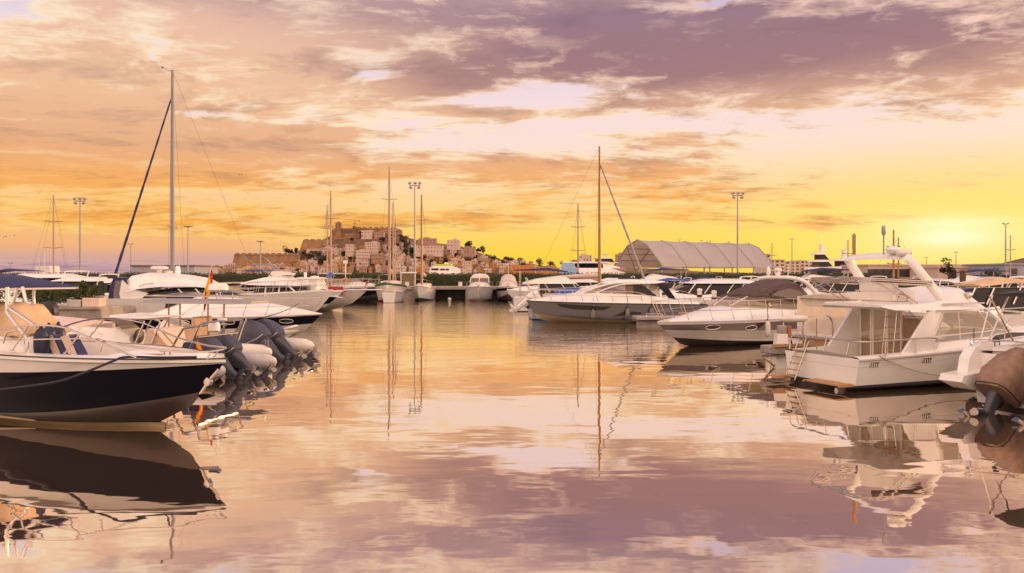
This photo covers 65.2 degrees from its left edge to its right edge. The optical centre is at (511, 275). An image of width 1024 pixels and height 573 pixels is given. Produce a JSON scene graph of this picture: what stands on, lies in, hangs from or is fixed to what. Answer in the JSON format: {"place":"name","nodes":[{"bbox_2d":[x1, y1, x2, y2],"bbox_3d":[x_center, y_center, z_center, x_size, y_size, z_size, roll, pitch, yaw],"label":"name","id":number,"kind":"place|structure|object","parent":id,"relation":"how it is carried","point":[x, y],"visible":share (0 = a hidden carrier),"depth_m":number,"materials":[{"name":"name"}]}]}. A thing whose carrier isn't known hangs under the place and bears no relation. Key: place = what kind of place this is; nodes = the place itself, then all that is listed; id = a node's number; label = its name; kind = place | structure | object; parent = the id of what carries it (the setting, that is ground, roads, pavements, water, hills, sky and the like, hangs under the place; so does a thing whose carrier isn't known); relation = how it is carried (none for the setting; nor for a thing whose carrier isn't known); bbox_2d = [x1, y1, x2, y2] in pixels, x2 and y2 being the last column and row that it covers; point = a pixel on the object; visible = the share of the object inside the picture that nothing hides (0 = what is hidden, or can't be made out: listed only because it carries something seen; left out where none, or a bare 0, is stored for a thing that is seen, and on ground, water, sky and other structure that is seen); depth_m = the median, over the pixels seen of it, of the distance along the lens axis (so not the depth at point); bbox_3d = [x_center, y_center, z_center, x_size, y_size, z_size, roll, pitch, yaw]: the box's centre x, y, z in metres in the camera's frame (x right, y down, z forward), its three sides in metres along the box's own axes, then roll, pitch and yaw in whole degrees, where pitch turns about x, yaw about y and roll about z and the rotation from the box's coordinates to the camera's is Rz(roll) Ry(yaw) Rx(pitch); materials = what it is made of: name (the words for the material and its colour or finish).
{"place":"outdoors","nodes":[
{"label":"outdoors","id":0,"kind":"place"},
{"bbox_2d":[73,280,90,297],"bbox_3d":[-19.922,0.679,37.007,0.717,0.933,0.840,0,0,-37],"label":"topiary","id":1,"kind":"object","parent":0,"point":[83,285],"visible":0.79,"depth_m":36.87,"materials":[{"name":"green plant"}]},
{"bbox_2d":[130,265,219,274],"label":"warehouse","id":2,"kind":"structure","parent":0,"point":[200,269],"depth_m":150.00,"materials":[{"name":"stone"}]},
{"bbox_2d":[222,233,751,274],"bbox_3d":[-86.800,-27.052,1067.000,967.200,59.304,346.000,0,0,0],"label":"hill","id":3,"kind":"structure","parent":0,"point":[357,242],"depth_m":1001.60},
{"bbox_2d":[233,253,302,266],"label":"fortress wall","id":4,"kind":"structure","parent":3,"relation":"on","point":[272,258],"depth_m":984.20,"materials":[{"name":"stone"}]},
{"bbox_2d":[299,239,334,252],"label":"fortress wall","id":5,"kind":"structure","parent":3,"relation":"on","point":[311,243],"depth_m":1028.75,"materials":[{"name":"stone"}]},
{"bbox_2d":[332,221,356,237],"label":"cathedral","id":6,"kind":"structure","parent":3,"relation":"on","point":[340,230],"depth_m":1046.00,"materials":[{"name":"stone"}]},
{"bbox_2d":[345,244,354,256],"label":"terrace house","id":7,"kind":"structure","parent":3,"relation":"on","point":[349,249],"depth_m":949.00,"materials":[{"name":"grey paint"}]},
{"bbox_2d":[356,249,371,262],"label":"terrace house","id":8,"kind":"structure","parent":3,"relation":"on","point":[362,253],"depth_m":934.00,"materials":[{"name":"grey paint"}]},
{"bbox_2d":[361,230,373,238],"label":"citadel house","id":9,"kind":"structure","parent":3,"relation":"on","point":[366,234],"depth_m":1029.00,"materials":[{"name":"grey"}]},
{"bbox_2d":[365,241,379,253],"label":"terrace house","id":10,"kind":"structure","parent":3,"relation":"on","point":[373,247],"depth_m":959.00,"materials":[{"name":"grey paint"}]},
{"bbox_2d":[357,227,396,233],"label":"citadel","id":11,"kind":"structure","parent":3,"relation":"on","point":[375,229],"depth_m":1057.91,"materials":[{"name":"stone"}]},
{"bbox_2d":[371,254,384,263],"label":"terrace house","id":12,"kind":"structure","parent":3,"relation":"on","point":[378,257],"depth_m":929.00,"materials":[{"name":"grey paint"}]},
{"bbox_2d":[418,237,436,243],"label":"hilltop house","id":13,"kind":"structure","parent":3,"relation":"on","point":[428,240],"depth_m":1004.00,"materials":[{"name":"grey"}]},
{"bbox_2d":[416,244,443,256],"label":"convent","id":14,"kind":"structure","parent":3,"relation":"on","point":[435,250],"depth_m":954.00,"materials":[{"name":"grey paint"}]},
{"bbox_2d":[447,239,459,249],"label":"hilltop house","id":15,"kind":"structure","parent":3,"relation":"on","point":[454,243],"depth_m":1004.00,"materials":[{"name":"grey paint"}]},
{"bbox_2d":[464,246,474,256],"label":"hillside house","id":16,"kind":"structure","parent":3,"relation":"on","point":[469,251],"depth_m":974.00,"materials":[{"name":"grey paint"}]},
{"bbox_2d":[0,298,1023,572],"bbox_3d":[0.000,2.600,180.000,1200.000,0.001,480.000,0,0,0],"label":"water","id":17,"kind":"structure","parent":0,"point":[448,436],"depth_m":10.81,"materials":[{"name":"beige liquid"}]},
{"bbox_2d":[0,289,69,304],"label":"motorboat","id":18,"kind":"object","parent":17,"relation":"on","point":[17,298],"visible":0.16,"depth_m":45.09,"materials":[{"name":"white plastic"}]},
{"bbox_2d":[38,301,58,315],"bbox_3d":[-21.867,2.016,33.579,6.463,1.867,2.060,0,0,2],"label":"outboard motor","id":19,"kind":"object","parent":17,"relation":"on","point":[52,307],"visible":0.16,"depth_m":33.31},
{"bbox_2d":[32,195,68,272],"bbox_3d":[-35.396,-1.642,61.265,2.820,9.184,9.536,0,0,-10],"label":"sailing boat","id":20,"kind":"object","parent":17,"relation":"on","point":[53,221],"visible":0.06,"depth_m":61.95,"materials":[{"name":"grey metal"}]},
{"bbox_2d":[1,270,108,295],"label":"motorboat","id":21,"kind":"object","parent":17,"relation":"on","point":[50,276],"visible":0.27,"depth_m":49.25,"materials":[{"name":"white plastic"}]},
{"bbox_2d":[9,274,118,301],"bbox_3d":[-27.240,1.431,48.196,8.031,3.038,2.560,0,0,4],"label":"motorboat","id":22,"kind":"object","parent":17,"relation":"on","point":[72,281],"visible":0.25,"depth_m":47.40,"materials":[{"name":"white plastic"}]},
{"bbox_2d":[53,316,114,329],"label":"covered boat","id":23,"kind":"object","parent":17,"relation":"on","point":[63,320],"visible":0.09,"depth_m":27.42,"materials":[{"name":"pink fabric"}]},
{"bbox_2d":[58,305,135,320],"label":"concrete pier","id":24,"kind":"structure","parent":17,"relation":"in","point":[88,312],"depth_m":35.80,"materials":[{"name":"grey concrete"}]},
{"bbox_2d":[18,289,67,303],"bbox_3d":[-21.556,0.956,36.631,1.992,1.238,1.713,0,0,0],"label":"shrub","id":25,"kind":"object","parent":24,"relation":"on","point":[42,295],"visible":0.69,"depth_m":36.71,"materials":[{"name":"green plant"}]},
{"bbox_2d":[68,299,81,306],"bbox_3d":[-19.729,1.270,36.400,0.550,0.360,0.700,0,0,0],"label":"planter","id":26,"kind":"object","parent":24,"relation":"on","point":[74,302],"visible":0.71,"depth_m":36.05,"materials":[{"name":"concrete"}]},
{"bbox_2d":[82,297,105,306],"bbox_3d":[-19.001,1.230,36.400,0.750,0.440,0.700,0,0,0],"label":"planter","id":27,"kind":"object","parent":24,"relation":"on","point":[93,301],"visible":0.94,"depth_m":36.05,"materials":[{"name":"concrete"}]},
{"bbox_2d":[87,283,102,296],"bbox_3d":[-19.013,0.707,36.414,0.599,0.737,0.639,0,0,34],"label":"shrub","id":28,"kind":"object","parent":27,"relation":"on","point":[94,289],"visible":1,"depth_m":36.34,"materials":[{"name":"green plant"}]},
{"bbox_2d":[0,274,226,426],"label":"open motorboat","id":29,"kind":"object","parent":17,"relation":"on","point":[135,391],"visible":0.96,"depth_m":13.45,"materials":[{"name":"paint"}]},
{"bbox_2d":[33,326,48,353],"bbox_3d":[-8.450,1.190,14.359,0.250,0.610,0.244,0,0,0],"label":"seat","id":30,"kind":"object","parent":29,"relation":"in","point":[41,346],"visible":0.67,"depth_m":14.27,"materials":[{"name":"blue fabric"}]},
{"bbox_2d":[0,356,196,390],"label":"mooring line","id":31,"kind":"object","parent":29,"relation":"attached to","point":[112,361],"visible":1,"depth_m":12.88,"materials":[{"name":"grey fabric"}]},
{"bbox_2d":[108,66,260,289],"bbox_3d":[-21.248,-5.310,52.000,10.536,16.520,3.111,0,0,0],"label":"sailing boat","id":32,"kind":"object","parent":17,"relation":"on","point":[172,233],"visible":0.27,"depth_m":51.92,"materials":[{"name":"metal"}]},
{"bbox_2d":[100,309,276,380],"bbox_3d":[-10.411,1.900,21.305,9.007,2.100,2.634,0,0,17],"label":"inflatable boat","id":33,"kind":"object","parent":17,"relation":"on","point":[237,364],"visible":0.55,"depth_m":20.52,"materials":[{"name":"grey rubber"}]},
{"bbox_2d":[66,266,320,362],"bbox_3d":[-10.601,1.337,25.533,9.620,3.263,2.833,0,0,17],"label":"inflatable boat","id":34,"kind":"object","parent":17,"relation":"on","point":[264,336],"visible":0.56,"depth_m":24.72,"materials":[{"name":"grey rubber"}]},
{"bbox_2d":[103,292,324,337],"bbox_3d":[-11.881,1.830,32.913,8.516,2.240,3.333,0,0,4],"label":"motor cruiser","id":35,"kind":"object","parent":17,"relation":"on","point":[295,316],"visible":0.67,"depth_m":31.86,"materials":[{"name":"white plastic"}]},
{"bbox_2d":[104,266,333,312],"bbox_3d":[-16.150,1.218,44.218,12.500,3.463,3.999,0,0,-2],"label":"motor yacht","id":36,"kind":"object","parent":17,"relation":"on","point":[134,290],"visible":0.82,"depth_m":42.81,"materials":[{"name":"white plastic"}]},
{"bbox_2d":[143,287,248,297],"bbox_3d":[-17.153,0.985,44.183,5.659,0.630,3.500,0,0,-2],"label":"side window","id":37,"kind":"structure","parent":36,"relation":"in","point":[184,289],"depth_m":42.66,"materials":[{"name":"black glass"}]},
{"bbox_2d":[221,256,342,308],"bbox_3d":[-18.410,0.806,56.550,13.224,4.287,4.254,0,0,4],"label":"motor yacht","id":38,"kind":"object","parent":17,"relation":"on","point":[276,275],"visible":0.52,"depth_m":55.07,"materials":[{"name":"white plastic"}]},
{"bbox_2d":[254,285,309,292],"bbox_3d":[-15.943,0.981,56.378,3.234,0.654,3.400,0,0,4],"label":"side window","id":39,"kind":"structure","parent":38,"relation":"in","point":[296,288],"depth_m":54.89,"materials":[{"name":"black glass"}]},
{"bbox_2d":[284,325,304,337],"bbox_3d":[-9.430,2.451,31.356,2.550,0.998,0.993,0,0,-10],"label":"tender","id":40,"kind":"object","parent":17,"relation":"on","point":[291,330],"visible":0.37,"depth_m":31.26,"materials":[{"name":"white plastic"}]},
{"bbox_2d":[247,272,382,310],"bbox_3d":[-16.100,1.366,59.216,13.050,3.168,3.799,0,0,2],"label":"motor yacht","id":41,"kind":"object","parent":17,"relation":"on","point":[349,296],"visible":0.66,"depth_m":58.59,"materials":[{"name":"white plastic"}]},
{"bbox_2d":[317,205,336,286],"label":"sailing boat","id":42,"kind":"object","parent":17,"relation":"on","point":[327,251],"visible":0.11,"depth_m":68.96,"materials":[{"name":"grey metal"}]},
{"bbox_2d":[318,191,344,307],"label":"sailing boat","id":43,"kind":"object","parent":17,"relation":"on","point":[329,275],"visible":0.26,"depth_m":65.94,"materials":[{"name":"grey metal"}]},
{"bbox_2d":[175,286,522,298],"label":"quay","id":44,"kind":"structure","parent":17,"relation":"in","point":[451,292],"depth_m":88.40,"materials":[{"name":"concrete"}]},
{"bbox_2d":[317,273,380,300],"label":"motorboat","id":45,"kind":"object","parent":17,"relation":"on","point":[368,295],"visible":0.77,"depth_m":79.56,"materials":[{"name":"white plastic"}]},
{"bbox_2d":[374,167,406,301],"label":"sailing boat","id":46,"kind":"object","parent":17,"relation":"on","point":[385,285],"visible":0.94,"depth_m":78.22,"materials":[{"name":"white paint"}]},
{"bbox_2d":[382,218,404,302],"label":"sailing boat","id":47,"kind":"object","parent":17,"relation":"on","point":[396,295],"visible":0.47,"depth_m":75.96,"materials":[{"name":"white paint"}]},
{"bbox_2d":[411,195,436,300],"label":"sailing boat","id":48,"kind":"object","parent":17,"relation":"on","point":[421,291],"visible":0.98,"depth_m":82.51,"materials":[{"name":"white metal"}]},
{"bbox_2d":[429,262,460,273],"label":"yacht","id":49,"kind":"object","parent":17,"relation":"on","point":[445,268],"visible":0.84,"depth_m":521.00,"materials":[{"name":"white"}]},
{"bbox_2d":[465,269,493,300],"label":"cabin cruiser","id":50,"kind":"object","parent":17,"relation":"on","point":[479,291],"visible":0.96,"depth_m":79.58,"materials":[{"name":"white plastic"}]},
{"bbox_2d":[496,274,517,300],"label":"cabin cruiser","id":51,"kind":"object","parent":17,"relation":"on","point":[505,281],"visible":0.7,"depth_m":81.05,"materials":[{"name":"white"}]},
{"bbox_2d":[507,279,595,296],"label":"motorboat","id":52,"kind":"object","parent":17,"relation":"on","point":[515,291],"visible":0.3,"depth_m":67.78,"materials":[{"name":"white plastic"}]},
{"bbox_2d":[507,286,601,319],"bbox_3d":[3.969,1.780,47.603,8.606,2.340,2.400,0,0,-6],"label":"boat","id":53,"kind":"object","parent":17,"relation":"on","point":[531,314],"visible":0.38,"depth_m":47.03,"materials":[{"name":"white plastic"}]},
{"bbox_2d":[512,268,624,311],"bbox_3d":[4.334,1.200,58.119,8.517,3.500,2.720,0,0,-2],"label":"motorboat","id":54,"kind":"object","parent":17,"relation":"on","point":[561,281],"visible":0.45,"depth_m":57.18,"materials":[{"name":"white plastic"}]},
{"bbox_2d":[569,203,588,273],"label":"sailing boat","id":55,"kind":"object","parent":17,"relation":"on","point":[577,227],"visible":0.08,"depth_m":69.95,"materials":[{"name":"white metal"}]},
{"bbox_2d":[554,287,624,293],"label":"covered boat","id":56,"kind":"object","parent":17,"relation":"on","point":[561,292],"visible":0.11,"depth_m":52.72,"materials":[{"name":"blue fabric"}]},
{"bbox_2d":[559,251,624,273],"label":"yacht","id":57,"kind":"object","parent":17,"relation":"on","point":[584,267],"visible":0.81,"depth_m":147.48,"materials":[{"name":"white plastic"}]},
{"bbox_2d":[536,146,648,288],"bbox_3d":[5.824,-3.356,60.000,9.536,12.613,2.820,0,0,0],"label":"sailing boat","id":58,"kind":"object","parent":17,"relation":"on","point":[594,275],"visible":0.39,"depth_m":59.93,"materials":[{"name":"gold metal"}]},
{"bbox_2d":[570,279,624,287],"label":"motorboat","id":59,"kind":"object","parent":17,"relation":"on","point":[585,282],"visible":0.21,"depth_m":63.36,"materials":[{"name":"white plastic"}]},
{"bbox_2d":[527,278,708,322],"bbox_3d":[5.682,1.550,44.544,9.816,2.800,3.325,0,0,-4],"label":"motor cruiser","id":60,"kind":"object","parent":17,"relation":"on","point":[608,306],"visible":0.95,"depth_m":43.36,"materials":[{"name":"white plastic"}]},
{"bbox_2d":[616,268,687,286],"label":"motorboat","id":61,"kind":"object","parent":17,"relation":"on","point":[654,276],"visible":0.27,"depth_m":71.17,"materials":[{"name":"white plastic"}]},
{"bbox_2d":[616,277,693,290],"bbox_3d":[10.274,1.556,60.776,8.031,2.788,2.560,0,0,-4],"label":"motorboat","id":62,"kind":"object","parent":17,"relation":"on","point":[656,286],"visible":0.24,"depth_m":60.08,"materials":[{"name":"blue"}]},
{"bbox_2d":[632,312,689,326],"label":"concrete pier","id":63,"kind":"structure","parent":17,"relation":"in","point":[646,320],"depth_m":39.70,"materials":[{"name":"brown concrete"}]},
{"bbox_2d":[611,276,777,306],"bbox_3d":[10.739,1.496,48.443,10.000,2.909,3.199,0,0,-8],"label":"motorboat","id":64,"kind":"object","parent":17,"relation":"on","point":[688,289],"visible":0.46,"depth_m":47.53,"materials":[{"name":"white plastic"}]},
{"bbox_2d":[651,267,817,345],"bbox_3d":[9.097,1.250,31.123,10.073,3.400,3.200,0,0,-34],"label":"motor cruiser","id":65,"kind":"object","parent":17,"relation":"on","point":[733,324],"visible":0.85,"depth_m":29.58,"materials":[{"name":"white plastic"}]},
{"bbox_2d":[765,300,770,336],"bbox_3d":[9.389,1.605,29.380,0.200,1.370,0.195,0,0,0],"label":"fender","id":66,"kind":"object","parent":65,"relation":"hanging from","point":[767,328],"visible":1,"depth_m":29.32,"materials":[{"name":"white plastic"}]},
{"bbox_2d":[760,322,828,367],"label":"finger pier","id":67,"kind":"structure","parent":17,"relation":"in","point":[777,348],"depth_m":22.45,"materials":[{"name":"concrete"}]},
{"bbox_2d":[802,314,833,342],"bbox_3d":[8.787,1.561,22.980,1.142,0.880,0.062,0,0,-21],"label":"guard rail","id":68,"kind":"object","parent":67,"relation":"on","point":[816,325],"visible":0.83,"depth_m":22.96,"materials":[{"name":"silver metal"}]},
{"bbox_2d":[780,315,807,321],"bbox_3d":[8.000,1.240,22.700,0.850,0.195,0.200,0,0,-12],"label":"fender","id":69,"kind":"object","parent":68,"relation":"hanging from","point":[794,318],"visible":1,"depth_m":22.62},
{"bbox_2d":[745,268,849,288],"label":"motorboat","id":70,"kind":"object","parent":17,"relation":"on","point":[807,275],"visible":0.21,"depth_m":65.29,"materials":[{"name":"white plastic"}]},
{"bbox_2d":[805,234,832,273],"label":"superyacht","id":71,"kind":"object","parent":17,"relation":"on","point":[821,260],"visible":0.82,"depth_m":207.80,"materials":[{"name":"white plastic"}]},
{"bbox_2d":[778,276,886,306],"bbox_3d":[20.514,1.496,51.881,8.517,2.908,2.720,0,0,-2],"label":"motorboat","id":72,"kind":"object","parent":17,"relation":"on","point":[845,287],"visible":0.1,"depth_m":51.05,"materials":[{"name":"white plastic"}]},
{"bbox_2d":[827,239,846,273],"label":"superyacht","id":73,"kind":"object","parent":17,"relation":"on","point":[837,263],"visible":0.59,"depth_m":194.36,"materials":[{"name":"white"}]},
{"bbox_2d":[791,293,964,343],"bbox_3d":[12.537,1.750,26.140,7.640,2.400,2.400,0,0,-30],"label":"canvas boat","id":74,"kind":"object","parent":17,"relation":"on","point":[809,305],"visible":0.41,"depth_m":24.49,"materials":[{"name":"white fabric"}]},
{"bbox_2d":[803,278,952,299],"bbox_3d":[20.750,1.556,45.762,8.517,2.788,2.720,0,0,-4],"label":"motorboat","id":75,"kind":"object","parent":17,"relation":"on","point":[907,286],"visible":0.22,"depth_m":45.09,"materials":[{"name":"white plastic"}]},
{"bbox_2d":[876,230,904,277],"bbox_3d":[28.729,-0.222,59.383,2.385,6.344,8.036,0,0,-10],"label":"sailing boat","id":76,"kind":"object","parent":17,"relation":"on","point":[893,270],"visible":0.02,"depth_m":59.95,"materials":[{"name":"gold metal"}]},
{"bbox_2d":[765,226,1023,390],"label":"fishing cruiser","id":77,"kind":"object","parent":17,"relation":"on","point":[846,358],"visible":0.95,"depth_m":18.90,"materials":[{"name":"white plastic"}]},
{"bbox_2d":[859,309,871,355],"bbox_3d":[8.979,1.480,20.312,0.047,1.250,0.377,0,0,-22],"label":"glass door","id":78,"kind":"structure","parent":77,"relation":"in","point":[859,309],"depth_m":20.45,"materials":[{"name":"white"}]},
{"bbox_2d":[872,309,886,354],"bbox_3d":[9.142,1.480,19.909,0.047,1.251,0.426,0,0,-22],"label":"glass door","id":79,"kind":"structure","parent":77,"relation":"in","point":[872,309],"depth_m":20.07,"materials":[{"name":"white"}]},
{"bbox_2d":[887,310,901,353],"bbox_3d":[9.311,1.480,19.483,0.047,1.252,0.436,0,0,-22],"label":"glass door","id":80,"kind":"structure","parent":77,"relation":"in","point":[887,310],"depth_m":19.32,"materials":[{"name":"white"}]},
{"bbox_2d":[935,310,994,338],"bbox_3d":[10.769,1.180,19.026,2.152,0.682,0.086,0,0,-24],"label":"side window","id":81,"kind":"structure","parent":77,"relation":"in","point":[960,334],"depth_m":18.95,"materials":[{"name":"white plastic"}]},
{"bbox_2d":[913,277,975,285],"bbox_3d":[29.458,1.536,58.000,9.004,2.828,2.880,0,0,0],"label":"motorboat","id":82,"kind":"object","parent":17,"relation":"on","point":[955,281],"visible":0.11,"depth_m":57.26,"materials":[{"name":"white plastic"}]},
{"bbox_2d":[905,276,1023,325],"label":"motorboat","id":83,"kind":"object","parent":17,"relation":"on","point":[980,291],"visible":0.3,"depth_m":29.71,"materials":[{"name":"white plastic"}]},
{"bbox_2d":[939,290,1023,425],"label":"outboard boat","id":84,"kind":"object","parent":17,"relation":"on","point":[990,374],"visible":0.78,"depth_m":15.24,"materials":[{"name":"white plastic"}]},
{"bbox_2d":[991,332,1023,339],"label":"side window","id":85,"kind":"structure","parent":84,"relation":"in","point":[1014,334],"depth_m":19.72,"materials":[{"name":"glass"}]},
{"bbox_2d":[955,269,1009,280],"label":"motorboat","id":86,"kind":"object","parent":17,"relation":"on","point":[975,270],"visible":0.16,"depth_m":69.33,"materials":[{"name":"white plastic"}]},
{"bbox_2d":[957,276,1016,287],"bbox_3d":[28.400,1.496,49.874,9.004,2.908,2.880,0,0,-2],"label":"motorboat","id":87,"kind":"object","parent":17,"relation":"on","point":[1012,285],"visible":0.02,"depth_m":49.02,"materials":[{"name":"white plastic"}]},
{"bbox_2d":[0,0,1023,273],"label":"sky","id":88,"kind":"structure","parent":0,"point":[836,120],"materials":[{"name":"orange"}]},
{"bbox_2d":[579,253,591,261],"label":"apartment block","id":89,"kind":"structure","parent":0,"point":[582,258],"depth_m":694.00,"materials":[{"name":"grey paint"}]},
{"bbox_2d":[762,259,784,273],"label":"apartment building","id":90,"kind":"structure","parent":0,"point":[779,263],"depth_m":420.00,"materials":[{"name":"grey paint"}]},
{"bbox_2d":[785,261,799,273],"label":"apartment building","id":91,"kind":"structure","parent":0,"point":[796,266],"depth_m":430.00,"materials":[{"name":"grey paint"}]},
{"bbox_2d":[795,260,811,273],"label":"apartment building","id":92,"kind":"structure","parent":0,"point":[804,264],"depth_m":440.00,"materials":[{"name":"grey paint"}]},
{"bbox_2d":[840,264,939,277],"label":"marina building","id":93,"kind":"structure","parent":0,"point":[872,268],"depth_m":149.99,"materials":[{"name":"grey"}]},
{"label":"ground","id":94,"kind":"structure","parent":0,"visible":0},
{"bbox_2d":[35,252,59,272],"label":"building","id":95,"kind":"structure","parent":94,"relation":"on","point":[47,269],"depth_m":188.00,"materials":[{"name":"white paint"}]},
{"bbox_2d":[73,197,86,272],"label":"light mast","id":96,"kind":"object","parent":94,"relation":"on","point":[80,201],"visible":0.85,"depth_m":98.93,"materials":[{"name":"grey metal"}]},
{"bbox_2d":[408,182,420,273],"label":"light mast","id":97,"kind":"object","parent":94,"relation":"on","point":[415,183],"visible":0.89,"depth_m":97.92,"materials":[{"name":"grey metal"}]},
{"bbox_2d":[1,271,897,285],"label":"hedge","id":98,"kind":"object","parent":94,"relation":"on","point":[443,279],"visible":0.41,"depth_m":93.27,"materials":[{"name":"green plant"}]},
{"bbox_2d":[463,261,470,273],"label":"corner tower","id":99,"kind":"structure","parent":94,"relation":"on","point":[467,267],"depth_m":874.00,"materials":[{"name":"grey paint"}]},
{"bbox_2d":[512,265,534,273],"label":"harbour building","id":100,"kind":"structure","parent":94,"relation":"on","point":[515,267],"depth_m":864.00,"materials":[{"name":"orange"}]},
{"bbox_2d":[536,265,556,274],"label":"harbour building","id":101,"kind":"structure","parent":94,"relation":"on","point":[547,271],"depth_m":854.00,"materials":[{"name":"orange"}]},
{"bbox_2d":[614,239,774,273],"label":"storage tent","id":102,"kind":"object","parent":94,"relation":"on","point":[667,254],"visible":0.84,"depth_m":155.20,"materials":[{"name":"fabric"}]},
{"bbox_2d":[731,192,743,273],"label":"light mast","id":103,"kind":"object","parent":94,"relation":"on","point":[741,197],"visible":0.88,"depth_m":98.91,"materials":[{"name":"grey metal"}]},
{"bbox_2d":[908,267,969,278],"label":"marina annexe","id":104,"kind":"structure","parent":94,"relation":"on","point":[932,272],"depth_m":140.00,"materials":[{"name":"grey"}]},
{"bbox_2d":[939,257,955,278],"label":"palm like tree","id":105,"kind":"object","parent":94,"relation":"on","point":[949,269],"visible":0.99,"depth_m":131.88,"materials":[{"name":"green plant"}]},
{"bbox_2d":[961,263,1023,278],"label":"container shed","id":106,"kind":"structure","parent":94,"relation":"on","point":[1016,268],"depth_m":131.14,"materials":[{"name":"brown"}]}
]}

